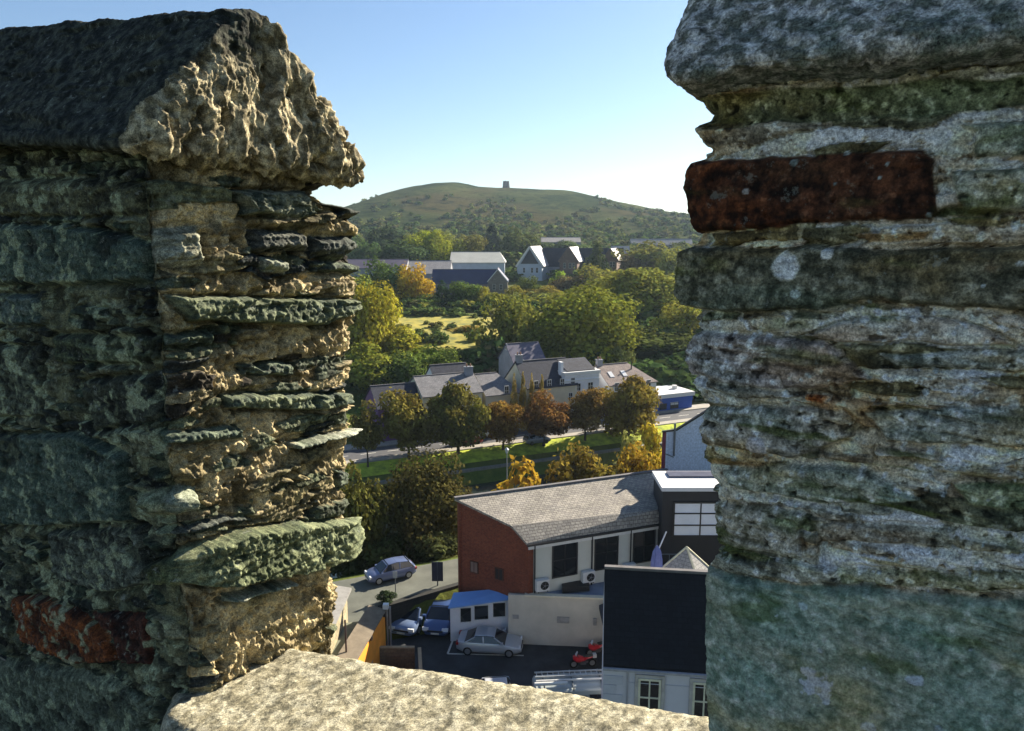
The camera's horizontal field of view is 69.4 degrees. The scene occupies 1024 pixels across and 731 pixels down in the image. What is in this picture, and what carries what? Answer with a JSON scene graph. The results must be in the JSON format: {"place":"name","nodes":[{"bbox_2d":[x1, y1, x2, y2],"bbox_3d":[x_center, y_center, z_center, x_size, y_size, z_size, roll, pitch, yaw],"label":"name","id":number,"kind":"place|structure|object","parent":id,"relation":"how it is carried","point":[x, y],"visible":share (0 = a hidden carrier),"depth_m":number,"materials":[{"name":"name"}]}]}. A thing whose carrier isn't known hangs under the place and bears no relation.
{"place":"outdoors","nodes":[
{"label":"outdoors","id":0,"kind":"place"},
{"bbox_2d":[0,0,713,213],"label":"sky","id":1,"kind":"structure","parent":0,"point":[579,96],"materials":[{"name":"blue"}]},
{"bbox_2d":[332,559,457,621],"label":"street","id":2,"kind":"structure","parent":0,"point":[362,595],"depth_m":49.27,"materials":[{"name":"asphalt"}]},
{"bbox_2d":[364,556,416,584],"bbox_3d":[-8.268,13.836,50.269,3.352,1.245,1.590,-5,11,-28],"label":"parked car","id":3,"kind":"object","parent":2,"relation":"on","point":[380,572],"visible":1,"depth_m":49.88,"materials":[{"name":"blue paint"}]},
{"bbox_2d":[392,315,498,349],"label":"field","id":4,"kind":"structure","parent":0,"point":[458,340],"depth_m":188.06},
{"bbox_2d":[409,363,483,431],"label":"terrace house","id":5,"kind":"structure","parent":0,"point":[430,386],"depth_m":116.95,"materials":[{"name":"grey stone"}]},
{"bbox_2d":[330,460,659,577],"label":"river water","id":6,"kind":"structure","parent":0,"point":[486,487],"depth_m":100.31,"materials":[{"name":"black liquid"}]},
{"bbox_2d":[344,442,661,487],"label":"path","id":7,"kind":"structure","parent":0,"point":[534,460],"depth_m":105.06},
{"bbox_2d":[332,269,706,640],"bbox_3d":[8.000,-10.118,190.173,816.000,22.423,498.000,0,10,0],"label":"ground","id":8,"kind":"structure","parent":0,"point":[488,475],"depth_m":104.90,"materials":[{"name":"plant"}]},
{"bbox_2d":[0,655,6,660],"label":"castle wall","id":9,"kind":"structure","parent":8,"relation":"on","point":[2,657],"depth_m":2.32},
{"bbox_2d":[160,649,708,730],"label":"embrasure sill","id":10,"kind":"structure","parent":9,"relation":"on","point":[292,690],"depth_m":1.69,"materials":[{"name":"stone"}]},
{"bbox_2d":[330,585,351,652],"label":"stone cottage","id":11,"kind":"structure","parent":8,"relation":"on","point":[340,613],"depth_m":41.54,"materials":[{"name":"stone"}]},
{"bbox_2d":[329,546,372,577],"bbox_3d":[-12.323,14.986,56.476,4.594,3.258,4.225,4,11,22],"label":"shrub","id":12,"kind":"object","parent":8,"relation":"on","point":[350,568],"visible":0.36,"depth_m":55.33,"materials":[{"name":"green plant"}]},
{"bbox_2d":[347,236,382,258],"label":"tree","id":13,"kind":"object","parent":8,"relation":"on","point":[364,252],"visible":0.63,"depth_m":312.76,"materials":[{"name":"green plant"}]},
{"bbox_2d":[339,459,391,565],"bbox_3d":[-11.826,12.285,57.126,4.994,10.773,4.892,3,11,17],"label":"tree","id":14,"kind":"object","parent":8,"relation":"on","point":[358,494],"visible":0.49,"depth_m":56.12,"materials":[{"name":"green plant"}]},
{"bbox_2d":[346,279,402,359],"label":"tree","id":15,"kind":"object","parent":8,"relation":"on","point":[372,315],"visible":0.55,"depth_m":146.27,"materials":[{"name":"green plant"}]},
{"bbox_2d":[344,340,407,389],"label":"tree","id":16,"kind":"object","parent":8,"relation":"on","point":[361,365],"visible":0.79,"depth_m":137.24,"materials":[{"name":"green plant"}]},
{"bbox_2d":[347,259,408,277],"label":"long shed","id":17,"kind":"structure","parent":8,"relation":"on","point":[360,263],"depth_m":292.89,"materials":[{"name":"tile"}]},
{"bbox_2d":[355,255,402,301],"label":"tree","id":18,"kind":"object","parent":8,"relation":"on","point":[386,274],"visible":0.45,"depth_m":226.15,"materials":[{"name":"green plant"}]},
{"bbox_2d":[354,532,409,574],"bbox_3d":[-10.084,14.291,56.912,5.171,3.169,4.802,-4,11,-20],"label":"shrub","id":19,"kind":"object","parent":8,"relation":"on","point":[382,550],"visible":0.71,"depth_m":55.70,"materials":[{"name":"green plant"}]},
{"bbox_2d":[363,223,408,258],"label":"tree","id":20,"kind":"object","parent":8,"relation":"on","point":[379,239],"visible":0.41,"depth_m":360.34,"materials":[{"name":"green plant"}]},
{"bbox_2d":[361,323,427,361],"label":"tree","id":21,"kind":"object","parent":8,"relation":"on","point":[404,339],"visible":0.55,"depth_m":148.08,"materials":[{"name":"green plant"}]},
{"bbox_2d":[366,350,426,384],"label":"tree","id":22,"kind":"object","parent":8,"relation":"on","point":[407,370],"visible":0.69,"depth_m":136.85,"materials":[{"name":"green plant"}]},
{"bbox_2d":[380,238,431,259],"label":"tree","id":23,"kind":"object","parent":8,"relation":"on","point":[395,251],"visible":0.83,"depth_m":313.65,"materials":[{"name":"green plant"}]},
{"bbox_2d":[393,259,435,298],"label":"tree","id":24,"kind":"object","parent":8,"relation":"on","point":[410,284],"visible":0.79,"depth_m":224.56,"materials":[{"name":"orange plant"}]},
{"bbox_2d":[378,582,457,625],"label":"retaining wall","id":25,"kind":"structure","parent":8,"relation":"on","point":[401,608],"depth_m":47.26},
{"bbox_2d":[393,343,442,363],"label":"tree","id":26,"kind":"object","parent":8,"relation":"on","point":[423,350],"visible":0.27,"depth_m":146.69,"materials":[{"name":"green plant"}]},
{"bbox_2d":[401,293,441,306],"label":"tree","id":27,"kind":"object","parent":8,"relation":"on","point":[433,300],"visible":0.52,"depth_m":220.04,"materials":[{"name":"green plant"}]},
{"bbox_2d":[373,448,477,566],"bbox_3d":[-7.210,12.568,60.129,9.178,11.440,11.269,-2,10,-11],"label":"tree","id":28,"kind":"object","parent":8,"relation":"on","point":[423,501],"visible":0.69,"depth_m":58.36,"materials":[{"name":"green plant"}]},
{"bbox_2d":[403,229,452,259],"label":"tree","id":29,"kind":"object","parent":8,"relation":"on","point":[433,242],"visible":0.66,"depth_m":326.97,"materials":[{"name":"green plant"}]},
{"bbox_2d":[408,260,452,284],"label":"long shed","id":30,"kind":"structure","parent":8,"relation":"on","point":[431,265],"depth_m":278.51,"materials":[{"name":"tile"}]},
{"bbox_2d":[410,528,457,562],"bbox_3d":[-5.460,13.674,56.291,4.551,2.458,4.197,-5,11,-25],"label":"shrub","id":31,"kind":"object","parent":8,"relation":"on","point":[439,547],"visible":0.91,"depth_m":55.55,"materials":[{"name":"green plant"}]},
{"bbox_2d":[414,346,461,372],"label":"tree","id":32,"kind":"object","parent":8,"relation":"on","point":[431,359],"visible":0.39,"depth_m":143.13,"materials":[{"name":"green plant"}]},
{"bbox_2d":[434,280,451,307],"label":"conifer","id":33,"kind":"object","parent":8,"relation":"on","point":[442,291],"visible":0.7,"depth_m":224.77,"materials":[{"name":"green plant"}]},
{"bbox_2d":[425,362,465,374],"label":"terrace house","id":34,"kind":"structure","parent":8,"relation":"on","point":[444,368],"depth_m":128.22,"materials":[{"name":"tile"}]},
{"bbox_2d":[437,229,466,259],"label":"tree","id":35,"kind":"object","parent":8,"relation":"on","point":[455,247],"visible":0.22,"depth_m":335.97,"materials":[{"name":"green plant"}]},
{"bbox_2d":[444,280,481,302],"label":"tree","id":36,"kind":"object","parent":8,"relation":"on","point":[459,291],"visible":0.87,"depth_m":224.34,"materials":[{"name":"green plant"}]},
{"bbox_2d":[431,269,496,292],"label":"navy hall","id":37,"kind":"structure","parent":8,"relation":"on","point":[481,277],"depth_m":262.87,"materials":[{"name":"tile"}]},
{"bbox_2d":[458,232,488,251],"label":"tree","id":38,"kind":"object","parent":8,"relation":"on","point":[472,243],"visible":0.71,"depth_m":342.30,"materials":[{"name":"green plant"}]},
{"bbox_2d":[450,252,505,273],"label":"white hall","id":39,"kind":"structure","parent":8,"relation":"on","point":[478,260],"depth_m":298.19,"materials":[{"name":"metal"}]},
{"bbox_2d":[481,223,502,251],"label":"conifer","id":40,"kind":"object","parent":8,"relation":"on","point":[493,238],"visible":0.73,"depth_m":391.83,"materials":[{"name":"green plant"}]},
{"bbox_2d":[386,634,601,685],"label":"car park","id":41,"kind":"structure","parent":8,"relation":"on","point":[517,670],"depth_m":44.01,"materials":[{"name":"asphalt"}]},
{"bbox_2d":[332,620,357,655],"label":"neighbour flat roof","id":42,"kind":"structure","parent":41,"relation":"on","point":[347,630],"depth_m":40.81,"materials":[{"name":"fabric"}]},
{"bbox_2d":[337,603,391,663],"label":"orange wall","id":43,"kind":"structure","parent":41,"relation":"on","point":[366,639],"depth_m":41.43,"materials":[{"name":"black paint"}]},
{"bbox_2d":[371,646,421,669],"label":"bin store","id":44,"kind":"structure","parent":41,"relation":"on","point":[400,657],"depth_m":42.64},
{"bbox_2d":[391,607,422,635],"bbox_3d":[-6.397,16.061,48.109,2.045,1.503,4.130,3,10,16],"label":"parked car","id":45,"kind":"object","parent":41,"relation":"on","point":[409,623],"visible":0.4,"depth_m":46.59,"materials":[{"name":"blue paint"}]},
{"bbox_2d":[422,599,450,635],"bbox_3d":[-4.535,16.061,48.109,2.045,1.503,4.130,1,10,8],"label":"parked car","id":46,"kind":"object","parent":41,"relation":"on","point":[437,619],"visible":0.56,"depth_m":46.87,"materials":[{"name":"blue paint"}]},
{"bbox_2d":[448,590,507,640],"bbox_3d":[-1.983,15.611,46.373,3.891,2.998,1.480,0,10,0],"label":"lean to","id":47,"kind":"object","parent":41,"relation":"on","point":[478,608],"visible":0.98,"depth_m":46.02,"materials":[{"name":"white paint"}]},
{"bbox_2d":[456,626,522,657],"bbox_3d":[-1.334,16.741,45.053,3.982,1.235,1.799,1,10,6],"label":"parked car","id":48,"kind":"object","parent":41,"relation":"on","point":[485,639],"visible":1,"depth_m":44.47,"materials":[{"name":"grey paint"}]},
{"bbox_2d":[508,580,603,647],"bbox_3d":[5.067,15.403,45.846,10.317,3.592,2.932,-3,11,-17],"label":"flat extension","id":49,"kind":"object","parent":41,"relation":"on","point":[568,614],"visible":0.8,"depth_m":45.33,"materials":[{"name":"white paint"}]},
{"bbox_2d":[599,604,602,623],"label":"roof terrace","id":50,"kind":"structure","parent":49,"relation":"on","point":[601,609],"depth_m":43.56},
{"bbox_2d":[663,546,708,569],"bbox_3d":[10.131,12.081,42.782,3.050,3.430,2.338,9,14,42],"label":"hipped lantern","id":51,"kind":"object","parent":50,"relation":"on","point":[686,557],"visible":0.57,"depth_m":42.38,"materials":[{"name":"tile"}]},
{"bbox_2d":[454,468,667,595],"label":"brick building","id":52,"kind":"structure","parent":41,"relation":"on","point":[522,539],"depth_m":46.69,"materials":[{"name":"tile"}]},
{"bbox_2d":[552,542,577,578],"bbox_3d":[3.268,11.999,45.743,1.680,2.230,0.647,0,10,-2],"label":"window","id":53,"kind":"structure","parent":52,"relation":"in","point":[565,556],"depth_m":45.76,"materials":[{"name":"glass"}]},
{"bbox_2d":[594,535,618,570],"bbox_3d":[5.965,11.818,46.760,1.632,2.230,0.629,0,10,-2],"label":"window","id":54,"kind":"structure","parent":52,"relation":"in","point":[606,549],"depth_m":46.76,"materials":[{"name":"glass"}]},
{"bbox_2d":[632,529,655,563],"bbox_3d":[8.519,11.647,47.723,1.584,2.230,0.611,0,10,-3],"label":"window","id":55,"kind":"structure","parent":52,"relation":"in","point":[643,542],"depth_m":47.72,"materials":[{"name":"glass"}]},
{"bbox_2d":[532,668,601,698],"bbox_3d":[3.762,17.381,38.837,5.300,2.145,1.945,-1,10,-4],"label":"van","id":56,"kind":"object","parent":41,"relation":"on","point":[589,688],"visible":0.16,"depth_m":38.22,"materials":[{"name":"grey paint"}]},
{"bbox_2d":[534,669,601,677],"bbox_3d":[3.538,16.207,38.971,4.700,0.070,0.460,-1,10,-4],"label":"ladder","id":57,"kind":"object","parent":56,"relation":"on","point":[564,675],"visible":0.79,"depth_m":38.90,"materials":[{"name":"metal"}]},
{"bbox_2d":[534,677,601,685],"bbox_3d":[3.542,16.293,38.203,4.800,0.180,0.440,-1,10,-4],"label":"pipe","id":58,"kind":"object","parent":56,"relation":"on","point":[550,682],"visible":0.83,"depth_m":38.18,"materials":[{"name":"white paint"}]},
{"bbox_2d":[569,651,596,667],"bbox_3d":[4.152,17.178,43.271,1.600,1.000,0.576,-1,10,-8],"label":"motorcycle","id":59,"kind":"object","parent":41,"relation":"on","point":[580,660],"visible":1,"depth_m":43.19,"materials":[{"name":"metal"}]},
{"bbox_2d":[652,471,722,564],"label":"stair tower","id":60,"kind":"structure","parent":41,"relation":"on","point":[686,501],"depth_m":46.73,"materials":[{"name":"black paint"}]},
{"bbox_2d":[672,502,717,536],"bbox_3d":[11.873,9.694,46.600,3.492,2.335,0.110,0,10,0],"label":"window","id":61,"kind":"structure","parent":60,"relation":"in","point":[690,519],"depth_m":46.62,"materials":[{"name":"white glass"}]},
{"bbox_2d":[487,267,508,294],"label":"porch gable","id":62,"kind":"structure","parent":8,"relation":"on","point":[497,281],"depth_m":257.03,"materials":[{"name":"stone"}]},
{"bbox_2d":[463,292,543,345],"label":"tree","id":63,"kind":"object","parent":8,"relation":"on","point":[509,320],"visible":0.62,"depth_m":155.84,"materials":[{"name":"green plant"}]},
{"bbox_2d":[345,422,684,478],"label":"grass verge","id":64,"kind":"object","parent":8,"relation":"on","point":[375,468],"depth_m":108.45,"materials":[{"name":"plant"}]},
{"bbox_2d":[347,399,386,466],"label":"promenade tree","id":65,"kind":"object","parent":64,"relation":"on","point":[368,436],"visible":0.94,"depth_m":98.99,"materials":[{"name":"green plant"}]},
{"bbox_2d":[374,387,442,459],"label":"promenade tree","id":66,"kind":"object","parent":64,"relation":"on","point":[406,422],"visible":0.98,"depth_m":101.13,"materials":[{"name":"green plant"}]},
{"bbox_2d":[424,379,491,453],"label":"promenade tree","id":67,"kind":"object","parent":64,"relation":"on","point":[463,418],"visible":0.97,"depth_m":103.52,"materials":[{"name":"green plant"}]},
{"bbox_2d":[481,400,527,449],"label":"promenade tree","id":68,"kind":"object","parent":64,"relation":"on","point":[502,424],"visible":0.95,"depth_m":106.46,"materials":[{"name":"brown plant"}]},
{"bbox_2d":[516,389,571,445],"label":"promenade tree","id":69,"kind":"object","parent":64,"relation":"on","point":[544,416],"visible":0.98,"depth_m":108.53,"materials":[{"name":"brown plant"}]},
{"bbox_2d":[561,387,608,440],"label":"promenade tree","id":70,"kind":"object","parent":64,"relation":"on","point":[588,407],"visible":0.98,"depth_m":111.33,"materials":[{"name":"brown plant"}]},
{"bbox_2d":[600,373,662,436],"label":"promenade tree","id":71,"kind":"object","parent":64,"relation":"on","point":[630,401],"visible":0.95,"depth_m":113.74,"materials":[{"name":"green plant"}]},
{"bbox_2d":[491,454,540,490],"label":"shrub","id":72,"kind":"object","parent":8,"relation":"on","point":[522,480],"visible":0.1,"depth_m":73.66,"materials":[{"name":"yellow plant"}]},
{"bbox_2d":[497,341,544,377],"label":"gabled house","id":73,"kind":"structure","parent":8,"relation":"on","point":[527,350],"depth_m":135.88,"materials":[{"name":"tile"}]},
{"bbox_2d":[499,227,543,257],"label":"tree","id":74,"kind":"object","parent":8,"relation":"on","point":[513,242],"visible":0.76,"depth_m":370.65,"materials":[{"name":"green plant"}]},
{"bbox_2d":[343,242,702,412],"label":"hedgerow scrub","id":75,"kind":"object","parent":8,"relation":"on","point":[662,369],"visible":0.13,"depth_m":167.27,"materials":[{"name":"green plant"}]},
{"bbox_2d":[512,274,543,296],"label":"tree","id":76,"kind":"object","parent":8,"relation":"on","point":[525,283],"visible":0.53,"depth_m":246.97,"materials":[{"name":"green plant"}]},
{"bbox_2d":[509,314,571,357],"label":"tree","id":77,"kind":"object","parent":8,"relation":"on","point":[535,335],"visible":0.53,"depth_m":147.38,"materials":[{"name":"green plant"}]},
{"bbox_2d":[547,275,586,290],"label":"tree","id":78,"kind":"object","parent":8,"relation":"on","point":[563,283],"visible":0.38,"depth_m":257.56,"materials":[{"name":"green plant"}]},
{"bbox_2d":[516,246,623,280],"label":"school","id":79,"kind":"object","parent":8,"relation":"on","point":[539,262],"visible":0.64,"depth_m":309.05,"materials":[{"name":"stone"}]},
{"bbox_2d":[544,440,622,482],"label":"tree","id":80,"kind":"object","parent":8,"relation":"on","point":[578,465],"visible":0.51,"depth_m":76.30,"materials":[{"name":"green plant"}]},
{"bbox_2d":[533,282,642,366],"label":"tree","id":81,"kind":"object","parent":8,"relation":"on","point":[583,320],"visible":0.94,"depth_m":146.93,"materials":[{"name":"green plant"}]},
{"bbox_2d":[579,242,611,274],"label":"conifer","id":82,"kind":"object","parent":8,"relation":"on","point":[595,257],"visible":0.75,"depth_m":295.46,"materials":[{"name":"green plant"}]},
{"bbox_2d":[567,263,623,287],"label":"tree","id":83,"kind":"object","parent":8,"relation":"on","point":[596,273],"visible":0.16,"depth_m":256.16,"materials":[{"name":"green plant"}]},
{"bbox_2d":[604,346,635,363],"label":"tree","id":84,"kind":"object","parent":8,"relation":"on","point":[618,357],"visible":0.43,"depth_m":148.26,"materials":[{"name":"green plant"}]},
{"bbox_2d":[572,266,680,319],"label":"tree","id":85,"kind":"object","parent":8,"relation":"on","point":[651,289],"visible":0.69,"depth_m":186.06,"materials":[{"name":"green plant"}]},
{"bbox_2d":[617,253,654,274],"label":"tree","id":86,"kind":"object","parent":8,"relation":"on","point":[629,262],"visible":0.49,"depth_m":287.31,"materials":[{"name":"green plant"}]},
{"bbox_2d":[616,440,660,473],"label":"tree","id":87,"kind":"object","parent":8,"relation":"on","point":[637,460],"visible":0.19,"depth_m":76.84,"materials":[{"name":"yellow plant"}]},
{"bbox_2d":[610,238,676,270],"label":"tree","id":88,"kind":"object","parent":8,"relation":"on","point":[650,253],"visible":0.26,"depth_m":291.03,"materials":[{"name":"green plant"}]},
{"bbox_2d":[639,422,661,468],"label":"shrub","id":89,"kind":"object","parent":8,"relation":"on","point":[650,434],"visible":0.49,"depth_m":103.13,"materials":[{"name":"yellow plant"}]},
{"bbox_2d":[621,325,693,353],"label":"tree","id":90,"kind":"object","parent":8,"relation":"on","point":[664,343],"visible":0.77,"depth_m":156.90,"materials":[{"name":"green plant"}]},
{"bbox_2d":[655,247,681,276],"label":"tree","id":91,"kind":"object","parent":8,"relation":"on","point":[667,264],"visible":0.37,"depth_m":274.69,"materials":[{"name":"green plant"}]},
{"bbox_2d":[648,299,701,337],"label":"tree","id":92,"kind":"object","parent":8,"relation":"on","point":[686,319],"visible":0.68,"depth_m":166.74,"materials":[{"name":"green plant"}]},
{"bbox_2d":[661,410,710,470],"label":"clad building","id":93,"kind":"structure","parent":8,"relation":"on","point":[683,447],"depth_m":53.63,"materials":[{"name":"white paint"}]},
{"bbox_2d":[345,182,697,245],"bbox_3d":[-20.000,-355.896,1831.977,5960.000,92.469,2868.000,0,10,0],"label":"hill","id":94,"kind":"structure","parent":0,"point":[541,205],"depth_m":778.84,"materials":[{"name":"plant"}]},
{"bbox_2d":[348,193,702,248],"bbox_3d":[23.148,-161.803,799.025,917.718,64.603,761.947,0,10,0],"label":"hill scrub","id":95,"kind":"object","parent":94,"relation":"on","point":[606,232],"visible":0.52,"depth_m":604.86,"materials":[{"name":"green plant"}]},
{"bbox_2d":[630,239,692,247],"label":"terrace","id":96,"kind":"structure","parent":94,"relation":"on","point":[667,242],"depth_m":466.06,"materials":[{"name":"tile"}]},
{"bbox_2d":[343,408,706,460],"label":"road","id":97,"kind":"structure","parent":0,"point":[362,453],"depth_m":109.98,"materials":[{"name":"asphalt"}]},
{"bbox_2d":[343,403,709,464],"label":"pavement","id":98,"kind":"structure","parent":0,"point":[348,447],"depth_m":110.53,"materials":[{"name":"concrete"}]},
{"bbox_2d":[364,382,422,441],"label":"terrace house","id":99,"kind":"structure","parent":98,"relation":"on","point":[373,392],"depth_m":113.93,"materials":[{"name":"stone"}]},
{"bbox_2d":[474,372,521,423],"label":"terrace house","id":100,"kind":"structure","parent":98,"relation":"on","point":[495,386],"depth_m":119.28,"materials":[{"name":"grey stone"}]},
{"bbox_2d":[504,352,578,417],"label":"terrace house","id":101,"kind":"structure","parent":98,"relation":"on","point":[560,391],"depth_m":122.69,"materials":[{"name":"stone"}]},
{"bbox_2d":[557,357,600,395],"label":"white house","id":102,"kind":"structure","parent":98,"relation":"on","point":[583,371],"depth_m":124.06,"materials":[{"name":"paint"}]},
{"bbox_2d":[594,357,657,414],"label":"terrace house","id":103,"kind":"structure","parent":98,"relation":"on","point":[611,375],"depth_m":128.89,"materials":[{"name":"brown stone"}]},
{"bbox_2d":[655,385,694,410],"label":"shop","id":104,"kind":"structure","parent":98,"relation":"on","point":[675,397],"depth_m":132.09,"materials":[{"name":"blue paint"}]},
{"bbox_2d":[601,564,707,716],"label":"slate fronted house","id":105,"kind":"structure","parent":0,"point":[653,644],"depth_m":30.78,"materials":[{"name":"tile"}]},
{"bbox_2d":[638,678,660,708],"bbox_3d":[5.623,13.616,30.315,0.923,1.700,0.139,1,10,4],"label":"sash window","id":106,"kind":"structure","parent":105,"relation":"in","point":[649,695],"depth_m":30.27,"materials":[{"name":"white"}]},
{"bbox_2d":[692,682,707,716],"bbox_3d":[7.796,13.663,30.052,0.923,1.700,0.139,1,10,4],"label":"sash window","id":107,"kind":"structure","parent":105,"relation":"in","point":[699,700],"depth_m":30.05,"materials":[{"name":"white"}]},
{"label":"roof walk","id":108,"kind":"structure","parent":0,"visible":0},
{"bbox_2d":[0,8,365,730],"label":"parapet merlon","id":109,"kind":"object","parent":108,"relation":"on","point":[178,304],"visible":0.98,"depth_m":1.76,"materials":[{"name":"stone"}]},
{"bbox_2d":[664,0,1023,730],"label":"parapet merlon","id":110,"kind":"object","parent":108,"relation":"on","point":[850,274],"visible":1,"depth_m":0.82,"materials":[{"name":"stone"}]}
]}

